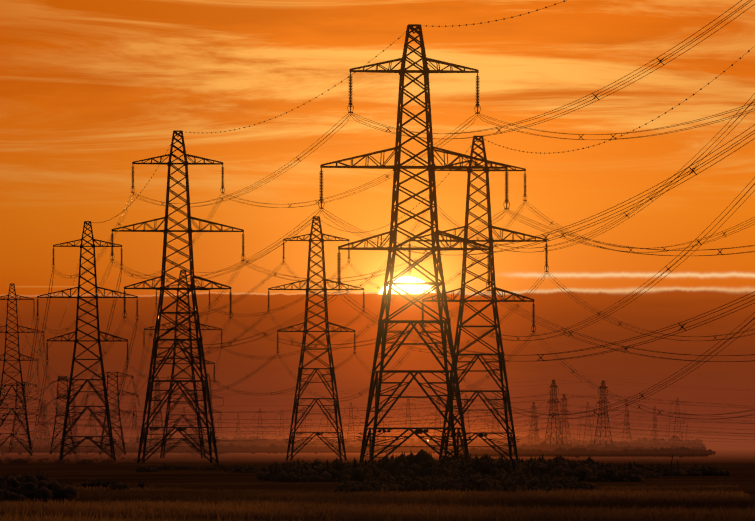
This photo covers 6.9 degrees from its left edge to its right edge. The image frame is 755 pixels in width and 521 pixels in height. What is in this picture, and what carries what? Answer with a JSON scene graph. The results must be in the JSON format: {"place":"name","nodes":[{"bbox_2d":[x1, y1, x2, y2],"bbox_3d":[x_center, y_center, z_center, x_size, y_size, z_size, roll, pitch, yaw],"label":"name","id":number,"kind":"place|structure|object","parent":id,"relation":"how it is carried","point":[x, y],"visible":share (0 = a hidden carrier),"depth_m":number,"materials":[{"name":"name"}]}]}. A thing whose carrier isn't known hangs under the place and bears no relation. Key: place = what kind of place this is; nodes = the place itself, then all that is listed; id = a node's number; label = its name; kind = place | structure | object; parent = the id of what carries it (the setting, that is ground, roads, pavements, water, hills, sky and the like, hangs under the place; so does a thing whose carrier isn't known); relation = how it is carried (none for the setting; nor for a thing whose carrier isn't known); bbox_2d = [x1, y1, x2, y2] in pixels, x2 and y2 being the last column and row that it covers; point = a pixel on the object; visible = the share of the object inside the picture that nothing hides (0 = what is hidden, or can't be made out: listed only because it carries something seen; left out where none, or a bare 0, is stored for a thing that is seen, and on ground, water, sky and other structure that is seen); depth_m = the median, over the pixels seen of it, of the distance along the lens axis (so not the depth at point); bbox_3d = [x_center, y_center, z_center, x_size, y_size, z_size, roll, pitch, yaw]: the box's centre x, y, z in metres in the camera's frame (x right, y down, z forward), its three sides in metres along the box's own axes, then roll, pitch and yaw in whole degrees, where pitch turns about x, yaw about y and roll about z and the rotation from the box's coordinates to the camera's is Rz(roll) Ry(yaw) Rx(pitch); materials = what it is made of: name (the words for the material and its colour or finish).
{"place":"outdoors","nodes":[
{"label":"outdoors","id":0,"kind":"place"},
{"bbox_2d":[37,404,48,444],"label":"pylon","id":1,"kind":"object","parent":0,"point":[43,427],"visible":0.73,"depth_m":5384.99,"materials":[{"name":"metal"}]},
{"bbox_2d":[149,376,163,444],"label":"pylon","id":2,"kind":"object","parent":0,"point":[158,407],"visible":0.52,"depth_m":4297.56,"materials":[{"name":"metal"}]},
{"bbox_2d":[192,374,222,444],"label":"pylon","id":3,"kind":"object","parent":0,"point":[210,401],"visible":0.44,"depth_m":4133.48,"materials":[{"name":"metal"}]},
{"bbox_2d":[0,483,754,520],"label":"meadow grass","id":4,"kind":"structure","parent":0,"point":[312,505],"depth_m":260.44,"materials":[{"name":"brown plant"}]},
{"bbox_2d":[0,451,754,519],"bbox_3d":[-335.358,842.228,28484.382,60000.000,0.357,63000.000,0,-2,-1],"label":"ground","id":5,"kind":"structure","parent":0,"point":[741,468],"depth_m":671.38,"materials":[{"name":"soil"}]},
{"bbox_2d":[1,382,42,451],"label":"pylon","id":6,"kind":"object","parent":5,"relation":"on","point":[13,427],"visible":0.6,"depth_m":2985.62,"materials":[{"name":"metal"}]},
{"bbox_2d":[0,283,44,454],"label":"pylon","id":7,"kind":"object","parent":5,"relation":"on","point":[20,371],"visible":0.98,"depth_m":2068.93,"materials":[{"name":"metal"}]},
{"bbox_2d":[0,469,78,499],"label":"gorse shrubs","id":8,"kind":"object","parent":5,"relation":"on","point":[20,487],"visible":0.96,"depth_m":308.83,"materials":[{"name":"green plant"}]},
{"bbox_2d":[50,376,74,453],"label":"pylon","id":9,"kind":"object","parent":5,"relation":"on","point":[60,397],"visible":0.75,"depth_m":2469.09,"materials":[{"name":"metal"}]},
{"bbox_2d":[0,457,136,462],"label":"bushes","id":10,"kind":"object","parent":5,"relation":"on","point":[19,460],"visible":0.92,"depth_m":1025.45,"materials":[{"name":"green plant"}]},
{"bbox_2d":[36,221,138,457],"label":"pylon","id":11,"kind":"object","parent":5,"relation":"on","point":[104,389],"visible":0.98,"depth_m":1327.74,"materials":[{"name":"metal"}]},
{"bbox_2d":[59,478,146,489],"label":"bushes","id":12,"kind":"object","parent":5,"relation":"on","point":[109,482],"visible":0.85,"depth_m":414.74,"materials":[{"name":"green plant"}]},
{"bbox_2d":[85,372,140,454],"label":"pylon","id":13,"kind":"object","parent":5,"relation":"on","point":[120,426],"visible":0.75,"depth_m":2333.12,"materials":[{"name":"metal"}]},
{"bbox_2d":[110,130,244,461],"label":"pylon","id":14,"kind":"object","parent":5,"relation":"on","point":[155,347],"visible":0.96,"depth_m":1005.87,"materials":[{"name":"metal"}]},
{"bbox_2d":[143,270,222,455],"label":"pylon","id":15,"kind":"object","parent":5,"relation":"on","point":[167,417],"visible":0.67,"depth_m":1697.35,"materials":[{"name":"metal"}]},
{"bbox_2d":[267,216,364,457],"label":"pylon","id":16,"kind":"object","parent":5,"relation":"on","point":[292,437],"visible":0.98,"depth_m":1382.43,"materials":[{"name":"metal"}]},
{"bbox_2d":[0,432,705,454],"bbox_3d":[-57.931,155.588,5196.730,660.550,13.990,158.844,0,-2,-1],"label":"treeline","id":17,"kind":"object","parent":5,"relation":"on","point":[472,443],"visible":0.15,"depth_m":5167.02,"materials":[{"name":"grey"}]},
{"bbox_2d":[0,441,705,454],"bbox_3d":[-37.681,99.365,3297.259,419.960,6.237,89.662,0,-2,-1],"label":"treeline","id":18,"kind":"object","parent":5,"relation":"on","point":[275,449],"visible":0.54,"depth_m":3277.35,"materials":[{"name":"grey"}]},
{"bbox_2d":[0,276,754,454],"bbox_3d":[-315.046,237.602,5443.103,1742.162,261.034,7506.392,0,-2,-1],"label":"conductors","id":19,"kind":"object","parent":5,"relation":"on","point":[86,425],"visible":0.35,"depth_m":3598.55,"materials":[{"name":"grey"}]},
{"bbox_2d":[318,24,509,462],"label":"pylon","id":20,"kind":"object","parent":5,"relation":"on","point":[396,167],"visible":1,"depth_m":707.70,"materials":[{"name":"metal"}]},
{"bbox_2d":[0,0,754,456],"bbox_3d":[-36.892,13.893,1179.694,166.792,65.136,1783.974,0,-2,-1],"label":"conductors","id":21,"kind":"object","parent":20,"relation":"attached to","point":[528,340],"visible":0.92,"depth_m":732.87,"materials":[{"name":"grey"}]},
{"bbox_2d":[256,449,661,481],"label":"bushes","id":22,"kind":"object","parent":5,"relation":"on","point":[421,462],"visible":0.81,"depth_m":459.44,"materials":[{"name":"green plant"}]},
{"bbox_2d":[334,470,597,492],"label":"bushes","id":23,"kind":"object","parent":5,"relation":"on","point":[399,481],"visible":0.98,"depth_m":376.36,"materials":[{"name":"green plant"}]},
{"bbox_2d":[408,136,548,460],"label":"pylon","id":24,"kind":"object","parent":5,"relation":"on","point":[511,439],"visible":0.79,"depth_m":961.64,"materials":[{"name":"metal"}]},
{"bbox_2d":[528,402,537,443],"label":"pylon","id":25,"kind":"object","parent":5,"relation":"on","point":[533,429],"visible":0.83,"depth_m":5375.87,"materials":[{"name":"metal"}]},
{"bbox_2d":[544,380,563,444],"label":"pylon","id":26,"kind":"object","parent":5,"relation":"on","point":[554,385],"visible":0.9,"depth_m":3559.17,"materials":[{"name":"metal"}]},
{"bbox_2d":[557,394,571,444],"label":"pylon","id":27,"kind":"object","parent":5,"relation":"on","point":[566,437],"visible":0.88,"depth_m":4568.04,"materials":[{"name":"metal"}]},
{"bbox_2d":[459,446,715,454],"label":"treeline","id":28,"kind":"object","parent":5,"relation":"on","point":[682,450],"visible":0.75,"depth_m":2085.62,"materials":[{"name":"grey"}]},
{"bbox_2d":[593,381,612,446],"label":"pylon","id":29,"kind":"object","parent":5,"relation":"on","point":[600,402],"visible":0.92,"depth_m":3605.12,"materials":[{"name":"metal"}]},
{"bbox_2d":[629,455,678,475],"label":"fence posts","id":30,"kind":"object","parent":5,"relation":"on","point":[670,466],"visible":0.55,"depth_m":518.81,"materials":[{"name":"wood"}]},
{"bbox_2d":[582,460,729,475],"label":"bushes","id":31,"kind":"object","parent":5,"relation":"on","point":[696,470],"visible":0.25,"depth_m":568.45,"materials":[{"name":"green plant"}]},
{"bbox_2d":[0,0,754,454],"label":"sky","id":32,"kind":"structure","parent":0,"point":[90,90],"materials":[{"name":"orange"}]},
{"bbox_2d":[671,398,684,442],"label":"pylon","id":33,"kind":"object","parent":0,"point":[676,421],"visible":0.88,"depth_m":6204.98,"materials":[{"name":"metal"}]}
]}

